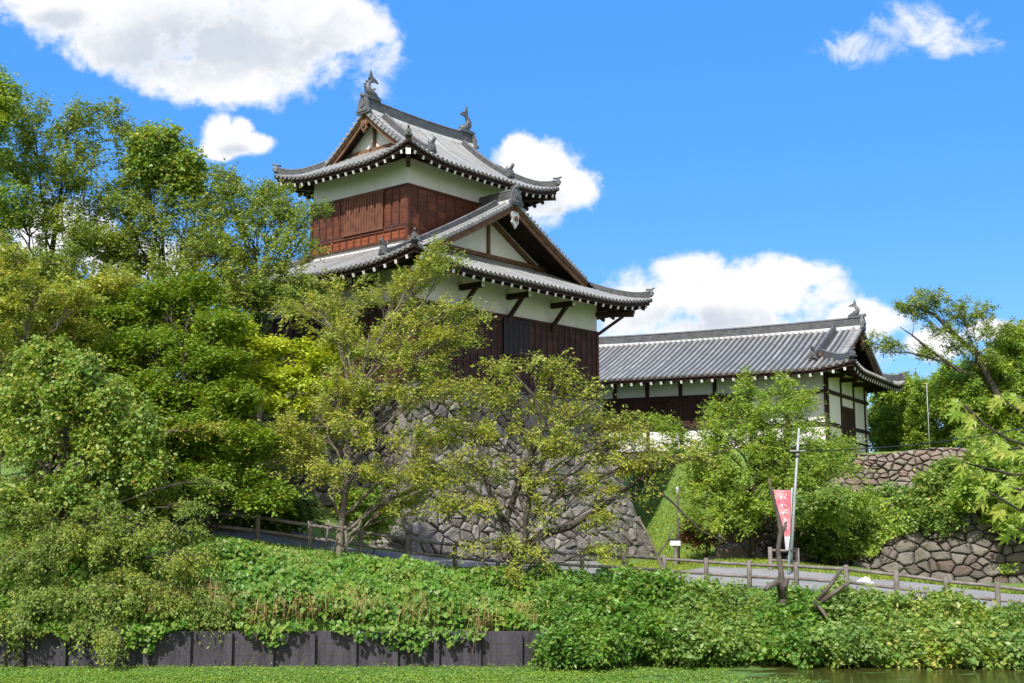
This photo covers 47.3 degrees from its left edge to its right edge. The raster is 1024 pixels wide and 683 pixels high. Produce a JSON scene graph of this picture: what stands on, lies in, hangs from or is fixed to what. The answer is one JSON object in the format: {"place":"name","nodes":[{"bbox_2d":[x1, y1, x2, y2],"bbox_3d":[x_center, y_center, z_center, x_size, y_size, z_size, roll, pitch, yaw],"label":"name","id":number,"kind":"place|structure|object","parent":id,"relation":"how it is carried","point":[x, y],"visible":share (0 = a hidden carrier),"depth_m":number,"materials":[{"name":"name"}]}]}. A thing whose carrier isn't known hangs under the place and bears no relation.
{"place":"outdoors","nodes":[
{"label":"outdoors","id":0,"kind":"place"},
{"bbox_2d":[0,513,1022,653],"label":"tall grass","id":1,"kind":"structure","parent":0,"point":[442,566],"depth_m":34.24,"materials":[{"name":"green plant"}]},
{"bbox_2d":[0,665,1023,682],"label":"water","id":2,"kind":"structure","parent":0,"point":[873,674],"depth_m":30.80,"materials":[{"name":"green liquid"}]},
{"bbox_2d":[0,660,864,682],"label":"water weed","id":3,"kind":"object","parent":2,"relation":"on","point":[254,677],"visible":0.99,"depth_m":29.73,"materials":[{"name":"green plant"}]},
{"bbox_2d":[0,448,1023,664],"bbox_3d":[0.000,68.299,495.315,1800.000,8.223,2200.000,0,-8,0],"label":"ground","id":4,"kind":"structure","parent":0,"point":[318,625],"depth_m":47.31,"materials":[{"name":"green plant"}]},
{"bbox_2d":[0,62,42,239],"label":"broadleaf tree","id":5,"kind":"object","parent":4,"relation":"on","point":[9,102],"visible":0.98,"depth_m":44.47,"materials":[{"name":"green plant"}]},
{"bbox_2d":[0,229,148,453],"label":"dense tree","id":6,"kind":"object","parent":4,"relation":"on","point":[11,239],"visible":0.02,"depth_m":53.56,"materials":[{"name":"green plant"}]},
{"bbox_2d":[1,255,148,474],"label":"broadleaf tree","id":7,"kind":"object","parent":4,"relation":"on","point":[80,324],"visible":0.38,"depth_m":40.56,"materials":[{"name":"green plant"}]},
{"bbox_2d":[0,89,161,479],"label":"broadleaf tree","id":8,"kind":"object","parent":4,"relation":"on","point":[89,238],"visible":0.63,"depth_m":46.27,"materials":[{"name":"green plant"}]},
{"bbox_2d":[0,332,177,544],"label":"vine covered tree","id":9,"kind":"object","parent":4,"relation":"on","point":[110,397],"visible":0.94,"depth_m":34.87,"materials":[{"name":"green plant"}]},
{"bbox_2d":[0,350,188,529],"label":"broadleaf tree","id":10,"kind":"object","parent":4,"relation":"on","point":[134,503],"visible":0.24,"depth_m":36.40,"materials":[{"name":"green plant"}]},
{"bbox_2d":[0,229,235,484],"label":"broadleaf tree","id":11,"kind":"object","parent":4,"relation":"on","point":[16,275],"visible":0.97,"depth_m":38.19,"materials":[{"name":"green plant"}]},
{"bbox_2d":[0,474,264,671],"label":"broadleaf tree","id":12,"kind":"object","parent":4,"relation":"on","point":[96,542],"visible":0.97,"depth_m":32.63,"materials":[{"name":"green plant"}]},
{"bbox_2d":[86,96,229,380],"bbox_3d":[-14.177,-1.861,47.022,6.749,17.075,4.732,-5,-9,30],"label":"broadleaf tree","id":13,"kind":"object","parent":4,"relation":"on","point":[143,208],"visible":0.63,"depth_m":47.02,"materials":[{"name":"green plant"}]},
{"bbox_2d":[114,118,212,208],"bbox_3d":[-14.189,-7.255,47.612,3.795,3.820,2.847,0,-8,0],"label":"climbing vine","id":14,"kind":"object","parent":13,"relation":"attached to","point":[157,153],"visible":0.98,"depth_m":47.34,"materials":[{"name":"green plant"}]},
{"bbox_2d":[69,264,300,535],"bbox_3d":[-11.310,2.085,39.354,9.154,10.127,6.543,0,-8,0],"label":"maple tree","id":15,"kind":"object","parent":4,"relation":"on","point":[167,352],"visible":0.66,"depth_m":38.80,"materials":[{"name":"green plant"}]},
{"bbox_2d":[140,284,291,489],"bbox_3d":[-12.843,2.613,50.701,6.209,11.449,13.320,7,-10,-42],"label":"dense tree","id":16,"kind":"object","parent":4,"relation":"on","point":[252,416],"visible":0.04,"depth_m":50.27,"materials":[{"name":"green plant"}]},
{"bbox_2d":[118,486,329,535],"bbox_3d":[-10.397,6.271,41.342,8.066,2.992,3.318,2,-8,-11],"label":"bush","id":17,"kind":"object","parent":4,"relation":"on","point":[306,513],"visible":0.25,"depth_m":41.45,"materials":[{"name":"green plant"}]},
{"bbox_2d":[167,157,338,484],"bbox_3d":[-10.082,-0.271,45.674,6.858,14.638,4.945,0,-8,0],"label":"broadleaf tree","id":18,"kind":"object","parent":4,"relation":"on","point":[243,256],"visible":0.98,"depth_m":45.69,"materials":[{"name":"green plant"}]},
{"bbox_2d":[221,311,363,482],"bbox_3d":[-7.793,2.885,41.663,6.044,8.242,3.129,-3,-8,20],"label":"maple tree","id":19,"kind":"object","parent":4,"relation":"on","point":[271,348],"visible":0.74,"depth_m":41.62,"materials":[{"name":"green plant"}]},
{"bbox_2d":[0,631,588,666],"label":"retaining wall","id":20,"kind":"structure","parent":4,"relation":"on","point":[332,648],"depth_m":31.94,"materials":[{"name":"concrete"}]},
{"bbox_2d":[0,534,611,665],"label":"russet weeds","id":21,"kind":"object","parent":4,"relation":"on","point":[389,572],"visible":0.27,"depth_m":34.18,"materials":[{"name":"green plant"}]},
{"bbox_2d":[0,542,657,665],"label":"pale weeds","id":22,"kind":"object","parent":4,"relation":"on","point":[294,550],"visible":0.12,"depth_m":33.23,"materials":[{"name":"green plant"}]},
{"bbox_2d":[0,517,660,667],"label":"creeping vines","id":23,"kind":"object","parent":4,"relation":"on","point":[253,572],"visible":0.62,"depth_m":33.35,"materials":[{"name":"green plant"}]},
{"bbox_2d":[325,520,348,555],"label":"tree stakes","id":24,"kind":"object","parent":23,"relation":"on","point":[329,524],"visible":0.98,"depth_m":37.67,"materials":[{"name":"brown wood"}]},
{"bbox_2d":[143,572,540,664],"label":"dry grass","id":25,"kind":"structure","parent":4,"relation":"on","point":[414,602],"depth_m":32.25,"materials":[{"name":"plant"}]},
{"bbox_2d":[327,482,404,553],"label":"bush","id":26,"kind":"object","parent":4,"relation":"on","point":[355,495],"visible":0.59,"depth_m":42.28,"materials":[{"name":"green plant"}]},
{"bbox_2d":[253,230,498,555],"bbox_3d":[-4.923,1.956,39.695,9.091,11.713,5.385,-2,-8,14],"label":"cherry tree","id":27,"kind":"object","parent":4,"relation":"on","point":[341,312],"visible":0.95,"depth_m":39.31,"materials":[{"name":"green plant"}]},
{"bbox_2d":[252,380,654,560],"bbox_3d":[-3.862,7.246,57.955,15.459,9.000,18.615,-6,-10,40],"label":"stone base","id":28,"kind":"object","parent":4,"relation":"on","point":[635,540],"visible":0.28,"depth_m":52.53,"materials":[{"name":"grey stone"}]},
{"bbox_2d":[213,70,654,401],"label":"castle tower","id":29,"kind":"structure","parent":28,"relation":"on","point":[400,188],"depth_m":56.20,"materials":[{"name":"white paint"}]},
{"bbox_2d":[27,501,1023,607],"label":"wooden fence","id":30,"kind":"object","parent":4,"relation":"on","point":[796,578],"visible":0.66,"depth_m":39.48,"materials":[{"name":"grey wood"}]},
{"bbox_2d":[395,348,734,597],"bbox_3d":[1.529,4.373,37.938,11.085,8.664,4.377,0,-8,0],"label":"cherry tree","id":31,"kind":"object","parent":4,"relation":"on","point":[562,423],"visible":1,"depth_m":37.71,"materials":[{"name":"green plant"}]},
{"bbox_2d":[521,572,634,672],"bbox_3d":[1.757,7.879,32.935,3.792,2.647,5.337,0,-8,0],"label":"bush","id":32,"kind":"object","parent":4,"relation":"on","point":[578,639],"visible":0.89,"depth_m":31.46,"materials":[{"name":"green plant"}]},
{"bbox_2d":[593,561,695,666],"bbox_3d":[3.792,7.839,33.873,3.431,2.775,5.444,0,-8,0],"label":"bush","id":33,"kind":"object","parent":4,"relation":"on","point":[636,622],"visible":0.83,"depth_m":33.00,"materials":[{"name":"green plant"}]},
{"bbox_2d":[639,520,673,574],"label":"bare sapling","id":34,"kind":"object","parent":4,"relation":"on","point":[654,549],"visible":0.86,"depth_m":35.46,"materials":[{"name":"brown plant"}]},
{"bbox_2d":[669,538,680,564],"bbox_3d":[7.145,9.355,51.208,0.520,1.444,0.320,0,-8,0],"label":"notice box","id":35,"kind":"object","parent":4,"relation":"on","point":[675,542],"visible":0.74,"depth_m":51.16,"materials":[{"name":"white"}]},
{"bbox_2d":[676,486,679,563],"bbox_3d":[7.441,8.361,52.351,0.180,3.729,0.180,0,-8,0],"label":"lamp post","id":36,"kind":"object","parent":4,"relation":"on","point":[678,531],"visible":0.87,"depth_m":52.33,"materials":[{"name":"grey metal"}]},
{"bbox_2d":[636,567,744,669],"bbox_3d":[5.242,7.911,33.582,3.758,2.648,5.197,0,-8,0],"label":"bush","id":37,"kind":"object","parent":4,"relation":"on","point":[692,634],"visible":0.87,"depth_m":32.15,"materials":[{"name":"green plant"}]},
{"bbox_2d":[667,512,741,557],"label":"bush","id":38,"kind":"object","parent":4,"relation":"on","point":[686,535],"visible":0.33,"depth_m":56.02,"materials":[{"name":"green plant"}]},
{"bbox_2d":[716,543,748,558],"bbox_3d":[10.147,9.613,53.173,1.747,0.904,1.274,0,-8,0],"label":"boulder","id":39,"kind":"object","parent":4,"relation":"on","point":[736,550],"visible":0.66,"depth_m":52.82,"materials":[{"name":"beige stone"}]},
{"bbox_2d":[697,577,781,666],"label":"bush","id":40,"kind":"object","parent":4,"relation":"on","point":[746,607],"visible":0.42,"depth_m":33.10,"materials":[{"name":"green plant"}]},
{"bbox_2d":[599,299,905,472],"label":"long hall","id":41,"kind":"structure","parent":4,"relation":"on","point":[683,374],"depth_m":69.05,"materials":[{"name":"grey tile"}]},
{"bbox_2d":[842,406,855,447],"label":"door","id":42,"kind":"structure","parent":41,"relation":"in","point":[848,413],"depth_m":68.35,"materials":[{"name":"brown wood"}]},
{"bbox_2d":[756,549,764,558],"bbox_3d":[11.024,9.773,53.652,1.156,0.584,0.821,0,-8,0],"label":"boulder","id":43,"kind":"object","parent":4,"relation":"on","point":[759,554],"visible":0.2,"depth_m":53.41,"materials":[{"name":"beige stone"}]},
{"bbox_2d":[596,450,928,583],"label":"lawn grass","id":44,"kind":"structure","parent":4,"relation":"on","point":[654,564],"depth_m":57.42,"materials":[{"name":"green plant"}]},
{"bbox_2d":[640,363,886,559],"bbox_3d":[11.172,5.457,52.204,10.612,9.448,6.098,0,-8,0],"label":"broadleaf tree","id":45,"kind":"object","parent":4,"relation":"on","point":[735,479],"visible":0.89,"depth_m":52.26,"materials":[{"name":"green plant"}]},
{"bbox_2d":[763,478,789,606],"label":"dead tree","id":46,"kind":"object","parent":4,"relation":"on","point":[781,583],"visible":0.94,"depth_m":34.77,"materials":[{"name":"wood"}]},
{"bbox_2d":[768,547,799,569],"bbox_3d":[10.451,8.723,44.936,1.171,1.630,0.157,-2,-8,11],"label":"wooden barrier","id":47,"kind":"object","parent":4,"relation":"on","point":[771,560],"visible":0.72,"depth_m":44.98,"materials":[{"name":"grey wood"}]},
{"bbox_2d":[552,586,1023,668],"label":"ground cover plants","id":48,"kind":"object","parent":4,"relation":"on","point":[752,659],"visible":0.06,"depth_m":31.90,"materials":[{"name":"green plant"}]},
{"bbox_2d":[790,428,804,563],"bbox_3d":[11.372,6.404,46.764,0.813,5.896,0.190,0,-8,0],"label":"utility pole","id":49,"kind":"object","parent":4,"relation":"on","point":[797,451],"visible":0.91,"depth_m":46.77,"materials":[{"name":"metal"}]},
{"bbox_2d":[805,428,1023,450],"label":"overhead wire","id":50,"kind":"object","parent":49,"relation":"attached to","point":[910,444],"visible":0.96,"depth_m":50.21,"materials":[{"name":"grey"}]},
{"bbox_2d":[751,580,846,671],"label":"bush","id":51,"kind":"object","parent":4,"relation":"on","point":[793,620],"visible":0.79,"depth_m":33.02,"materials":[{"name":"green plant"}]},
{"bbox_2d":[742,436,859,465],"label":"bush","id":52,"kind":"object","parent":4,"relation":"on","point":[804,447],"visible":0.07,"depth_m":61.19,"materials":[{"name":"green plant"}]},
{"bbox_2d":[791,484,862,535],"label":"bush","id":53,"kind":"object","parent":4,"relation":"on","point":[823,499],"visible":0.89,"depth_m":49.52,"materials":[{"name":"green plant"}]},
{"bbox_2d":[813,568,851,618],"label":"dead tree","id":54,"kind":"object","parent":4,"relation":"on","point":[821,598],"visible":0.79,"depth_m":34.18,"materials":[{"name":"wood"}]},
{"bbox_2d":[794,511,879,565],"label":"bush","id":55,"kind":"object","parent":4,"relation":"on","point":[827,547],"visible":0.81,"depth_m":52.26,"materials":[{"name":"green plant"}]},
{"bbox_2d":[804,575,900,668],"bbox_3d":[9.683,8.022,33.573,2.909,2.487,5.422,-2,-8,17],"label":"bush","id":56,"kind":"object","parent":4,"relation":"on","point":[857,641],"visible":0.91,"depth_m":32.39,"materials":[{"name":"green plant"}]},
{"bbox_2d":[714,500,1023,583],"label":"stone wall","id":57,"kind":"structure","parent":4,"relation":"on","point":[977,554],"depth_m":50.95,"materials":[{"name":"grey stone"}]},
{"bbox_2d":[716,496,1023,582],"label":"ivy","id":58,"kind":"object","parent":57,"relation":"attached to","point":[899,526],"visible":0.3,"depth_m":52.28,"materials":[{"name":"green plant"}]},
{"bbox_2d":[850,479,970,540],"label":"bush","id":59,"kind":"object","parent":57,"relation":"on","point":[919,515],"visible":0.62,"depth_m":51.41,"materials":[{"name":"green plant"}]},
{"bbox_2d":[940,447,1023,542],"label":"bush","id":60,"kind":"object","parent":57,"relation":"on","point":[962,497],"visible":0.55,"depth_m":49.09,"materials":[{"name":"green plant"}]},
{"bbox_2d":[786,447,1018,496],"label":"stone wall","id":61,"kind":"structure","parent":4,"relation":"on","point":[896,467],"depth_m":59.95,"materials":[{"name":"grey stone"}]},
{"bbox_2d":[862,585,954,667],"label":"bush","id":62,"kind":"object","parent":4,"relation":"on","point":[898,600],"visible":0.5,"depth_m":33.45,"materials":[{"name":"green plant"}]},
{"bbox_2d":[867,354,965,451],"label":"broadleaf tree","id":63,"kind":"object","parent":4,"relation":"on","point":[897,418],"visible":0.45,"depth_m":74.51,"materials":[{"name":"green plant"}]},
{"bbox_2d":[810,564,1023,593],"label":"verge grass","id":64,"kind":"structure","parent":4,"relation":"on","point":[1005,591],"depth_m":43.56,"materials":[{"name":"green plant"}]},
{"bbox_2d":[926,383,929,447],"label":"metal mast","id":65,"kind":"object","parent":4,"relation":"on","point":[928,417],"visible":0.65,"depth_m":65.99,"materials":[{"name":"grey metal"}]},
{"bbox_2d":[864,284,1023,415],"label":"pine tree","id":66,"kind":"object","parent":4,"relation":"on","point":[916,308],"visible":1,"depth_m":68.56,"materials":[{"name":"green plant"}]},
{"bbox_2d":[897,583,1005,670],"bbox_3d":[12.622,8.352,33.658,3.413,2.574,5.696,-3,-8,18],"label":"bush","id":67,"kind":"object","parent":4,"relation":"on","point":[951,640],"visible":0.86,"depth_m":32.34,"materials":[{"name":"green plant"}]},
{"bbox_2d":[893,441,1011,527],"bbox_3d":[20.340,6.410,52.408,6.456,4.241,4.169,2,-8,-14],"label":"bush","id":68,"kind":"object","parent":4,"relation":"on","point":[931,483],"visible":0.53,"depth_m":51.96,"materials":[{"name":"green plant"}]},
{"bbox_2d":[919,319,1023,449],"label":"broadleaf tree","id":69,"kind":"object","parent":4,"relation":"on","point":[972,394],"visible":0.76,"depth_m":68.82,"materials":[{"name":"green plant"}]},
{"bbox_2d":[943,393,1023,545],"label":"maple sapling","id":70,"kind":"object","parent":4,"relation":"on","point":[999,510],"visible":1,"depth_m":4.11,"materials":[{"name":"green plant"}]},
{"bbox_2d":[961,598,1023,670],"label":"bush","id":71,"kind":"object","parent":4,"relation":"on","point":[1011,654],"visible":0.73,"depth_m":31.74,"materials":[{"name":"green plant"}]},
{"bbox_2d":[0,0,1023,452],"label":"sky","id":72,"kind":"structure","parent":0,"point":[744,163],"materials":[{"name":"blue"}]},
{"bbox_2d":[45,513,1023,610],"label":"road","id":73,"kind":"structure","parent":0,"point":[320,545],"depth_m":42.84,"materials":[{"name":"grey asphalt"}]},
{"bbox_2d":[774,488,792,574],"bbox_3d":[10.249,7.251,43.952,0.744,3.475,0.245,0,-8,0],"label":"banner","id":74,"kind":"object","parent":73,"relation":"on","point":[783,498],"visible":0.91,"depth_m":44.05,"materials":[{"name":"red fabric"}]},
{"bbox_2d":[856,577,873,583],"bbox_3d":[12.550,8.512,41.743,0.607,0.241,0.603,0,-8,0],"label":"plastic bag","id":75,"kind":"object","parent":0,"point":[865,580],"visible":0.84,"depth_m":41.58,"materials":[{"name":"white plastic"}]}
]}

